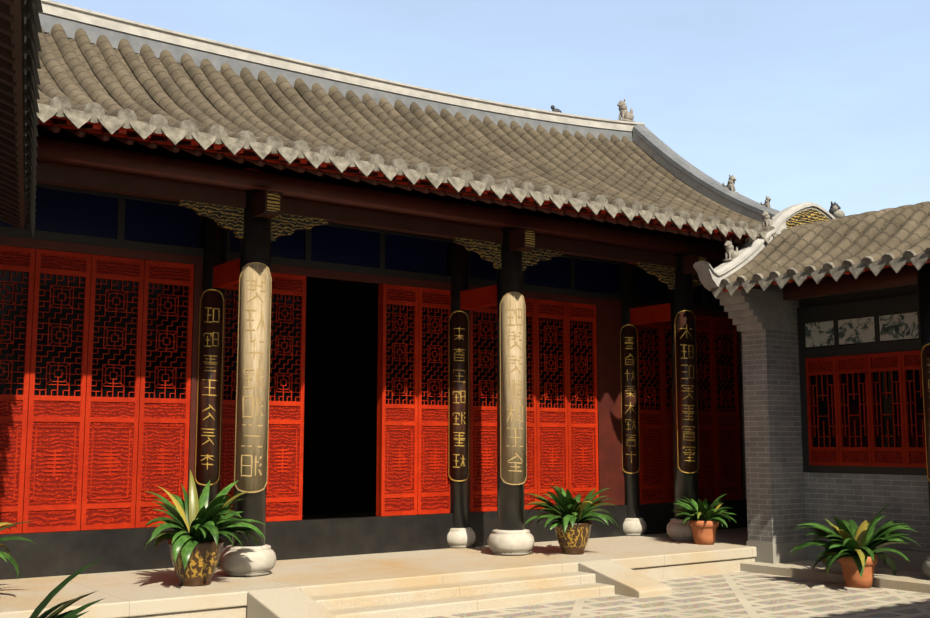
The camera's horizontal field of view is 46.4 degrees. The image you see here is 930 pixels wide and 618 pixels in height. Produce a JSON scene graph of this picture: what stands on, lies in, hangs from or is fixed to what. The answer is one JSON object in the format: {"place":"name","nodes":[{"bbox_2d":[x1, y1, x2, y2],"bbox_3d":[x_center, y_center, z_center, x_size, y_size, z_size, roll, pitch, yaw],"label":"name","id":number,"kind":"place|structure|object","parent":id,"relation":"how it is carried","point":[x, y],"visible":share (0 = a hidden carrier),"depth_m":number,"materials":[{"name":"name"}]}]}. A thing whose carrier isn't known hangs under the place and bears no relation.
{"place":"outdoors","nodes":[
{"label":"outdoors","id":0,"kind":"place"},
{"bbox_2d":[22,0,25,225],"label":"rafter ends","id":1,"kind":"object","parent":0,"point":[23,57],"depth_m":6.60,"materials":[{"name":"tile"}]},
{"bbox_2d":[0,0,20,227],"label":"rafters","id":2,"kind":"object","parent":1,"relation":"attached to","point":[9,198],"visible":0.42,"depth_m":7.10,"materials":[{"name":"brown wood"}]},
{"bbox_2d":[10,0,24,227],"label":"eave board","id":3,"kind":"object","parent":1,"relation":"attached to","point":[16,24],"visible":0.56,"depth_m":6.32,"materials":[{"name":"brown wood"}]},
{"bbox_2d":[22,4,25,223],"bbox_3d":[-3.578,-2.203,4.914,3.000,1.450,10.800,3,-8,-22],"label":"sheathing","id":4,"kind":"object","parent":1,"relation":"on","point":[23,90],"visible":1,"depth_m":6.30,"materials":[{"name":"brown wood"}]},
{"bbox_2d":[22,0,42,238],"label":"roof tiles","id":5,"kind":"object","parent":1,"relation":"attached to","point":[32,46],"visible":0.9,"depth_m":6.37,"materials":[{"name":"grey tile"}]},
{"bbox_2d":[36,125,574,296],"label":"wooden beam","id":6,"kind":"structure","parent":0,"point":[87,138],"depth_m":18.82,"materials":[{"name":"brown wood"}]},
{"bbox_2d":[37,24,767,230],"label":"hall roof","id":7,"kind":"structure","parent":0,"point":[80,71],"depth_m":15.60,"materials":[{"name":"grey tile"}]},
{"bbox_2d":[37,96,786,243],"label":"eave edge tiles","id":8,"kind":"object","parent":7,"relation":"attached to","point":[60,106],"visible":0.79,"depth_m":11.59,"materials":[{"name":"grey tile"}]},
{"bbox_2d":[51,0,929,215],"label":"sky","id":9,"kind":"structure","parent":0,"point":[820,102],"materials":[{"name":"blue"}]},
{"bbox_2d":[572,217,746,498],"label":"wall","id":10,"kind":"structure","parent":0,"point":[636,229],"depth_m":19.03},
{"bbox_2d":[411,571,929,617],"bbox_3d":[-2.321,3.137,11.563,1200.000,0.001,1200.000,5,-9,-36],"label":"ground","id":11,"kind":"structure","parent":0,"point":[739,594],"depth_m":11.55,"materials":[{"name":"beige stone"}]},
{"bbox_2d":[0,511,756,617],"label":"platform","id":12,"kind":"structure","parent":11,"relation":"on","point":[156,593],"depth_m":11.78,"materials":[{"name":"stone"}]},
{"bbox_2d":[168,539,223,586],"bbox_3d":[-2.684,2.525,10.808,0.550,0.430,0.550,-3,-7,20],"label":"pot","id":13,"kind":"object","parent":12,"relation":"on","point":[201,566],"visible":0.69,"depth_m":10.64,"materials":[{"name":"brown ceramic"}]},
{"bbox_2d":[145,470,265,568],"bbox_3d":[-2.628,2.090,10.941,1.237,0.923,1.329,1,-7,-8],"label":"plant","id":14,"kind":"object","parent":13,"relation":"in","point":[193,522],"visible":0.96,"depth_m":10.74,"materials":[{"name":"green plant"}]},
{"bbox_2d":[0,499,747,579],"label":"base wall","id":15,"kind":"structure","parent":12,"relation":"on","point":[56,553],"depth_m":13.31,"materials":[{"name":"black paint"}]},
{"bbox_2d":[0,235,743,512],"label":"door jambs","id":16,"kind":"structure","parent":15,"relation":"on","point":[608,329],"depth_m":16.22,"materials":[{"name":"red wood"}]},
{"bbox_2d":[0,270,735,411],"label":"lattice","id":17,"kind":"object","parent":16,"relation":"attached to","point":[428,324],"depth_m":13.56,"materials":[{"name":"red paint"}]},
{"bbox_2d":[0,245,741,533],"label":"door frames","id":18,"kind":"structure","parent":16,"relation":"attached to","point":[27,418],"depth_m":13.29,"materials":[{"name":"red wood"}]},
{"bbox_2d":[0,270,734,411],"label":"lattice screen","id":19,"kind":"object","parent":18,"relation":"in","point":[57,347],"visible":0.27,"depth_m":12.95,"materials":[{"name":"red wood"}]},
{"bbox_2d":[0,250,738,527],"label":"carved panel","id":20,"kind":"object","parent":18,"relation":"in","point":[60,487],"depth_m":13.15,"materials":[{"name":"red wood"}]},
{"bbox_2d":[376,284,380,515],"bbox_3d":[-0.926,1.197,14.393,0.557,3.020,0.050,6,-9,-41],"label":"door edge","id":21,"kind":"object","parent":16,"relation":"attached to","point":[378,405],"visible":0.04,"depth_m":14.20,"materials":[{"name":"red wood"}]},
{"bbox_2d":[217,517,693,576],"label":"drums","id":22,"kind":"object","parent":12,"relation":"on","point":[240,561],"visible":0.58,"depth_m":13.49,"materials":[{"name":"stone"}]},
{"bbox_2d":[196,154,698,546],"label":"columns","id":23,"kind":"structure","parent":22,"relation":"on","point":[255,244],"depth_m":14.00,"materials":[{"name":"black paint"}]},
{"bbox_2d":[196,290,222,483],"bbox_3d":[-2.972,0.902,12.642,0.253,2.280,0.137,5,-9,-36],"label":"plaque","id":24,"kind":"object","parent":23,"relation":"attached to","point":[212,299],"visible":0.69,"depth_m":12.60,"materials":[{"name":"black wood"}]},
{"bbox_2d":[195,289,224,485],"bbox_3d":[-2.969,0.901,12.636,0.257,2.280,0.129,5,-9,-36],"label":"plaque border","id":25,"kind":"object","parent":24,"relation":"attached to","point":[221,387],"visible":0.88,"depth_m":12.64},
{"bbox_2d":[201,307,219,469],"bbox_3d":[-2.964,0.916,12.601,0.161,1.877,0.071,5,-9,-36],"label":"plaque lettering","id":26,"kind":"object","parent":24,"relation":"attached to","point":[209,394],"visible":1,"depth_m":12.61},
{"bbox_2d":[235,263,270,490],"bbox_3d":[-2.283,0.729,11.724,0.320,2.480,0.167,5,-9,-36],"label":"plaque","id":27,"kind":"object","parent":23,"relation":"attached to","point":[258,273],"visible":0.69,"depth_m":11.67,"materials":[{"name":"brown wood"}]},
{"bbox_2d":[234,262,271,492],"bbox_3d":[-2.280,0.728,11.719,0.324,2.480,0.162,5,-9,-36],"label":"plaque border","id":28,"kind":"object","parent":27,"relation":"attached to","point":[237,376],"visible":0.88,"depth_m":11.72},
{"bbox_2d":[241,280,265,476],"bbox_3d":[-2.275,0.737,11.674,0.208,2.111,0.087,5,-9,-36],"label":"plaque lettering","id":29,"kind":"object","parent":27,"relation":"attached to","point":[253,352],"visible":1,"depth_m":11.64},
{"bbox_2d":[35,180,702,290],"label":"brackets","id":30,"kind":"object","parent":23,"relation":"attached to","point":[229,218],"visible":0.85,"depth_m":12.45,"materials":[{"name":"paint"}]},
{"bbox_2d":[213,168,678,324],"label":"tie beams","id":31,"kind":"structure","parent":23,"relation":"attached to","point":[226,274],"depth_m":14.58,"materials":[{"name":"red paint"}]},
{"bbox_2d":[449,312,467,479],"bbox_3d":[-0.083,1.176,14.752,0.240,2.310,0.153,5,-9,-36],"label":"plaque","id":32,"kind":"object","parent":23,"relation":"attached to","point":[458,319],"visible":0.75,"depth_m":14.71,"materials":[{"name":"black wood"}]},
{"bbox_2d":[448,311,468,481],"bbox_3d":[-0.081,1.175,14.747,0.244,2.310,0.149,5,-9,-36],"label":"plaque border","id":33,"kind":"object","parent":32,"relation":"attached to","point":[468,395],"visible":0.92,"depth_m":14.75,"materials":[{"name":"gold metal"}]},
{"bbox_2d":[453,327,465,467],"bbox_3d":[-0.079,1.191,14.708,0.152,1.903,0.088,5,-9,-36],"label":"plaque lettering","id":34,"kind":"object","parent":32,"relation":"attached to","point":[456,397],"visible":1,"depth_m":14.69},
{"bbox_2d":[253,190,706,274],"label":"beam heads","id":35,"kind":"object","parent":23,"relation":"on","point":[517,240],"visible":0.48,"depth_m":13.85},
{"bbox_2d":[501,293,525,483],"bbox_3d":[0.621,1.003,13.834,0.320,2.450,0.167,5,-9,-36],"label":"plaque","id":36,"kind":"object","parent":23,"relation":"attached to","point":[512,300],"visible":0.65,"depth_m":13.78,"materials":[{"name":"wood"}]},
{"bbox_2d":[500,292,526,484],"bbox_3d":[0.624,1.002,13.829,0.324,2.450,0.162,5,-9,-36],"label":"plaque border","id":37,"kind":"object","parent":36,"relation":"attached to","point":[500,390],"visible":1,"depth_m":13.80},
{"bbox_2d":[506,308,522,471],"bbox_3d":[0.630,1.023,13.783,0.207,2.074,0.085,5,-9,-36],"label":"plaque lettering","id":38,"kind":"object","parent":36,"relation":"attached to","point":[515,393],"visible":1,"depth_m":13.76},
{"bbox_2d":[621,325,638,472],"bbox_3d":[2.528,1.375,16.660,0.224,2.280,0.160,5,-9,-36],"label":"plaque","id":39,"kind":"object","parent":23,"relation":"attached to","point":[628,465],"visible":0.67,"depth_m":16.62,"materials":[{"name":"black wood"}]},
{"bbox_2d":[620,324,639,473],"bbox_3d":[2.530,1.374,16.656,0.227,2.280,0.157,5,-9,-36],"label":"plaque border","id":40,"kind":"object","parent":39,"relation":"attached to","point":[621,399],"visible":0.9,"depth_m":16.64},
{"bbox_2d":[624,337,636,462],"bbox_3d":[2.531,1.387,16.617,0.141,1.916,0.095,5,-9,-36],"label":"plaque lettering","id":41,"kind":"object","parent":39,"relation":"attached to","point":[630,394],"visible":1,"depth_m":16.61},
{"bbox_2d":[674,310,698,472],"bbox_3d":[3.221,1.192,15.744,0.277,2.360,0.172,5,-9,-36],"label":"plaque border","id":42,"kind":"object","parent":23,"relation":"attached to","point":[676,390],"visible":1,"depth_m":15.74,"materials":[{"name":"gold metal"}]},
{"bbox_2d":[675,311,698,471],"bbox_3d":[3.220,1.192,15.748,0.273,2.360,0.175,5,-9,-36],"label":"plaque","id":43,"kind":"object","parent":23,"relation":"attached to","point":[683,319],"visible":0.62,"depth_m":15.70,"materials":[{"name":"black wood"}]},
{"bbox_2d":[680,324,695,461],"bbox_3d":[3.224,1.207,15.697,0.175,1.983,0.100,5,-9,-36],"label":"plaque lettering","id":44,"kind":"object","parent":43,"relation":"attached to","point":[688,408],"visible":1,"depth_m":15.66},
{"bbox_2d":[555,521,592,554],"bbox_3d":[1.371,2.909,13.793,0.506,0.396,0.506,5,-9,-35],"label":"pot","id":45,"kind":"object","parent":12,"relation":"on","point":[573,540],"visible":0.75,"depth_m":13.63,"materials":[{"name":"brown ceramic"}]},
{"bbox_2d":[525,485,618,534],"bbox_3d":[1.366,2.562,13.822,1.213,0.660,1.146,5,-9,-36],"label":"plant","id":46,"kind":"object","parent":45,"relation":"in","point":[566,509],"visible":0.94,"depth_m":13.73,"materials":[{"name":"green plant"}]},
{"bbox_2d":[689,520,717,544],"bbox_3d":[3.325,3.101,15.088,0.400,0.330,0.400,-3,-8,24],"label":"pot","id":47,"kind":"object","parent":12,"relation":"on","point":[704,532],"visible":0.83,"depth_m":14.95,"materials":[{"name":"ceramic"}]},
{"bbox_2d":[673,494,736,527],"bbox_3d":[3.319,2.811,15.131,0.801,0.468,0.883,5,-9,-36],"label":"plant","id":48,"kind":"object","parent":47,"relation":"in","point":[701,511],"visible":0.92,"depth_m":15.02,"materials":[{"name":"green plant"}]},
{"bbox_3d":[-4.542,2.419,9.761,0.495,0.387,0.495,7,-10,-45],"label":"pot","id":49,"kind":"object","parent":12,"relation":"on","visible":0},
{"bbox_2d":[0,520,35,578],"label":"plant","id":50,"kind":"object","parent":49,"relation":"in","point":[4,555],"visible":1,"depth_m":9.91,"materials":[{"name":"green plant"}]},
{"bbox_2d":[247,560,671,617],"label":"stair side slabs","id":51,"kind":"structure","parent":11,"relation":"on","point":[293,602],"depth_m":10.43,"materials":[{"name":"beige stone"}]},
{"bbox_2d":[309,571,614,617],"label":"steps","id":52,"kind":"structure","parent":11,"relation":"on","point":[417,601],"depth_m":11.25,"materials":[{"name":"stone"}]},
{"bbox_2d":[726,201,929,282],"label":"wing roof","id":53,"kind":"structure","parent":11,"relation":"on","point":[898,232],"depth_m":14.13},
{"bbox_2d":[696,206,830,290],"bbox_3d":[4.782,-0.839,15.898,3.904,1.414,0.220,5,-9,-36],"label":"wing rake","id":54,"kind":"object","parent":53,"relation":"attached to","point":[709,279],"visible":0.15,"depth_m":14.82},
{"bbox_2d":[693,202,835,275],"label":"roof ridge","id":55,"kind":"structure","parent":54,"relation":"attached to","point":[779,218],"depth_m":15.29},
{"bbox_2d":[723,210,773,261],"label":"roof figurines","id":56,"kind":"object","parent":55,"relation":"on","point":[731,253],"visible":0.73,"depth_m":15.09},
{"bbox_2d":[832,206,844,217],"bbox_3d":[5.729,-1.478,16.638,0.260,0.197,0.125,5,-9,-36],"label":"figurine","id":57,"kind":"object","parent":55,"relation":"attached to","point":[837,213],"visible":0.83,"depth_m":16.57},
{"bbox_2d":[786,209,829,228],"bbox_3d":[5.188,-1.275,16.110,1.358,0.426,0.001,5,-9,-36],"label":"gable ornament","id":58,"kind":"object","parent":54,"relation":"attached to","point":[808,216],"visible":0.46,"depth_m":16.01,"materials":[{"name":"gold metal"}]},
{"bbox_2d":[741,301,805,543],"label":"pier","id":59,"kind":"structure","parent":53,"relation":"attached to","point":[785,448],"depth_m":14.87,"materials":[{"name":"brick"}]},
{"bbox_2d":[716,288,793,331],"bbox_3d":[4.026,0.033,15.064,1.100,0.535,0.440,5,-9,-36],"label":"corbelled brickwork","id":60,"kind":"object","parent":59,"relation":"attached to","point":[754,309],"visible":0.85,"depth_m":14.90,"materials":[{"name":"grey brick"}]},
{"bbox_2d":[746,541,806,563],"bbox_3d":[4.274,3.328,14.842,0.745,0.300,0.440,5,-9,-36],"label":"pier base","id":61,"kind":"object","parent":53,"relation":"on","point":[775,553],"visible":0.57,"depth_m":14.61,"materials":[{"name":"stone"}]},
{"bbox_2d":[741,329,772,543],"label":"pier","id":62,"kind":"structure","parent":61,"relation":"on","point":[757,460],"depth_m":14.82,"materials":[{"name":"brick"}]},
{"bbox_2d":[711,246,929,297],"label":"eave tiles","id":63,"kind":"object","parent":53,"relation":"attached to","point":[919,261],"visible":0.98,"depth_m":13.36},
{"bbox_2d":[722,259,929,290],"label":"wing eave board","id":64,"kind":"object","parent":53,"relation":"attached to","point":[886,266],"depth_m":13.40,"materials":[{"name":"red wood"}]},
{"bbox_2d":[724,261,929,291],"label":"rafter ends","id":65,"kind":"object","parent":53,"relation":"attached to","point":[830,276],"visible":0.19,"depth_m":13.39,"materials":[{"name":"red wood"}]},
{"bbox_2d":[921,343,929,481],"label":"plaque border","id":66,"kind":"object","parent":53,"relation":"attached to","point":[924,409],"visible":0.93,"depth_m":12.94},
{"bbox_2d":[740,560,929,592],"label":"wing plinth","id":67,"kind":"structure","parent":11,"relation":"on","point":[913,581],"depth_m":13.56,"materials":[{"name":"beige stone"}]},
{"bbox_2d":[807,545,929,571],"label":"wall base","id":68,"kind":"object","parent":67,"relation":"on","point":[916,560],"visible":0.2,"depth_m":13.75,"materials":[{"name":"beige stone"}]},
{"bbox_2d":[804,472,929,552],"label":"brick wall","id":69,"kind":"structure","parent":68,"relation":"on","point":[858,499],"depth_m":14.14,"materials":[{"name":"grey brick"}]},
{"bbox_2d":[797,285,926,475],"bbox_3d":[6.866,0.664,12.555,0.412,2.570,6.840,5,-9,-36],"label":"window frame","id":70,"kind":"object","parent":69,"relation":"on","point":[875,304],"visible":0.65,"depth_m":14.55,"materials":[{"name":"black wood"}]},
{"bbox_2d":[783,265,917,300],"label":"eave beam","id":71,"kind":"structure","parent":70,"relation":"on","point":[885,278],"depth_m":13.98,"materials":[{"name":"red wood"}]},
{"bbox_2d":[805,312,918,346],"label":"painted panels","id":72,"kind":"object","parent":70,"relation":"in","point":[903,326],"visible":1,"depth_m":14.43,"materials":[{"name":"white paint"}]},
{"bbox_2d":[805,350,926,467],"bbox_3d":[6.711,1.096,12.376,0.050,1.470,6.614,5,-9,-36],"label":"window frame","id":73,"kind":"object","parent":70,"relation":"attached to","point":[872,448],"visible":0.92,"depth_m":14.26,"materials":[{"name":"red wood"}]},
{"bbox_2d":[810,369,924,446],"bbox_3d":[6.711,1.091,12.376,0.020,0.980,6.530,5,-9,-36],"label":"window lattice","id":74,"kind":"object","parent":73,"relation":"in","point":[864,404],"visible":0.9,"depth_m":14.32,"materials":[{"name":"red wood"}]},
{"bbox_2d":[809,354,925,463],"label":"window panels","id":75,"kind":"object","parent":73,"relation":"in","point":[881,456],"visible":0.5,"depth_m":14.27,"materials":[{"name":"red wood"}]},
{"bbox_2d":[810,369,925,446],"bbox_3d":[6.727,1.092,12.387,0.004,0.980,6.530,5,-9,-36],"label":"window glass","id":76,"kind":"object","parent":73,"relation":"in","point":[887,408],"visible":0.71,"depth_m":14.33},
{"bbox_2d":[922,556,929,578],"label":"wing drums","id":77,"kind":"object","parent":67,"relation":"on","point":[926,566],"visible":1,"depth_m":12.74,"materials":[{"name":"grey stone"}]},
{"bbox_2d":[838,555,876,587],"bbox_3d":[4.684,3.118,12.929,0.448,0.370,0.448,-5,-9,35],"label":"pot","id":78,"kind":"object","parent":11,"relation":"on","point":[852,577],"visible":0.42,"depth_m":12.78,"materials":[{"name":"ceramic"}]},
{"bbox_2d":[788,504,918,577],"bbox_3d":[4.691,2.787,13.017,1.424,0.936,1.412,5,-9,-36],"label":"plant","id":79,"kind":"object","parent":78,"relation":"in","point":[861,544],"visible":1,"depth_m":12.88,"materials":[{"name":"green plant"}]},
{"bbox_3d":[-3.353,0.245,16.403,16.500,7.000,9.000,5,-9,-36],"label":"hall shell","id":80,"kind":"object","parent":11,"relation":"on","visible":0},
{"bbox_2d":[38,0,644,141],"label":"ridge","id":81,"kind":"structure","parent":80,"relation":"on","point":[74,13],"depth_m":16.68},
{"bbox_2d":[551,105,561,112],"bbox_3d":[1.667,-3.627,19.836,0.241,0.173,0.109,5,-9,-36],"label":"bird","id":82,"kind":"object","parent":81,"relation":"on","point":[555,109],"visible":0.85,"depth_m":19.78},
{"bbox_2d":[0,183,723,311],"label":"transom frame","id":83,"kind":"object","parent":80,"relation":"attached to","point":[119,241],"visible":0.21,"depth_m":13.74,"materials":[{"name":"wood"}]},
{"bbox_2d":[0,187,721,305],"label":"transom","id":84,"kind":"object","parent":83,"relation":"in","point":[66,212],"visible":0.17,"depth_m":13.90,"materials":[{"name":"blue"}]},
{"bbox_2d":[35,164,721,268],"bbox_3d":[-0.733,-1.029,13.248,15.940,0.160,0.140,5,-9,-36],"label":"architrave","id":85,"kind":"object","parent":80,"relation":"attached to","point":[87,180],"visible":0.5,"depth_m":12.58,"materials":[{"name":"black wood"}]},
{"bbox_2d":[37,161,723,262],"bbox_3d":[-0.870,-1.140,13.160,15.600,0.040,0.060,5,-9,-36],"label":"cushion board","id":86,"kind":"object","parent":85,"relation":"on","point":[148,178],"visible":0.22,"depth_m":12.65,"materials":[{"name":"red wood"}]},
{"bbox_2d":[36,136,740,261],"bbox_3d":[-0.870,-1.279,13.177,15.600,0.260,0.260,5,-9,-36],"label":"eave purlin","id":87,"kind":"object","parent":80,"relation":"attached to","point":[71,153],"visible":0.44,"depth_m":12.65,"materials":[{"name":"brown wood"}]},
{"bbox_2d":[47,119,748,238],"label":"rafter ends","id":88,"kind":"object","parent":80,"relation":"attached to","point":[301,161],"visible":0.23,"depth_m":11.35,"materials":[{"name":"red wood"}]},
{"bbox_2d":[38,116,759,239],"bbox_3d":[-0.332,-1.448,12.460,15.600,0.140,0.562,5,-9,-36],"label":"eave board","id":89,"kind":"object","parent":80,"relation":"attached to","point":[50,120],"visible":0.11,"depth_m":11.66,"materials":[{"name":"red paint"}]},
{"bbox_3d":[-1.040,-1.860,13.483,15.600,1.147,2.976,5,-9,-36],"label":"sheathing","id":90,"kind":"object","parent":80,"relation":"attached to","visible":0},
{"bbox_2d":[40,124,747,244],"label":"rafters","id":91,"kind":"object","parent":90,"relation":"attached to","point":[153,145],"visible":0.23,"depth_m":12.48,"materials":[{"name":"red wood"}]},
{"bbox_2d":[38,118,747,239],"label":"flying rafters","id":92,"kind":"object","parent":91,"relation":"on","point":[86,126],"visible":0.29,"depth_m":11.83,"materials":[{"name":"red wood"}]},
{"bbox_3d":[-2.371,2.148,5.277,0.550,0.430,0.550,4,-8,-29],"label":"pot","id":93,"kind":"object","parent":11,"relation":"on","visible":0},
{"bbox_2d":[29,557,104,617],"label":"plant","id":94,"kind":"object","parent":93,"relation":"in","point":[41,606],"visible":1,"depth_m":5.47,"materials":[{"name":"green plant"}]},
{"bbox_2d":[632,124,779,222],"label":"hip ridge","id":95,"kind":"structure","parent":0,"point":[655,142],"depth_m":19.46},
{"bbox_2d":[617,99,770,207],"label":"roof ridge figurines","id":96,"kind":"object","parent":95,"relation":"on","point":[625,114],"visible":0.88,"depth_m":20.77},
{"bbox_2d":[752,284,798,301],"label":"wing gable","id":97,"kind":"structure","parent":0,"point":[774,287],"depth_m":15.08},
{"bbox_2d":[829,201,840,214],"bbox_3d":[5.809,-1.497,17.231,0.170,0.409,0.362,5,-9,-36],"label":"roof figurine","id":98,"kind":"object","parent":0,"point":[831,211],"visible":0.31,"depth_m":17.14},
{"bbox_2d":[917,263,929,515],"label":"wing columns","id":99,"kind":"structure","parent":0,"point":[923,276],"depth_m":13.08,"materials":[{"name":"black wood"}]},
{"bbox_2d":[922,345,929,478],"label":"couplet plaque","id":100,"kind":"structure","parent":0,"point":[925,362],"depth_m":12.92,"materials":[{"name":"wood"}]}
]}

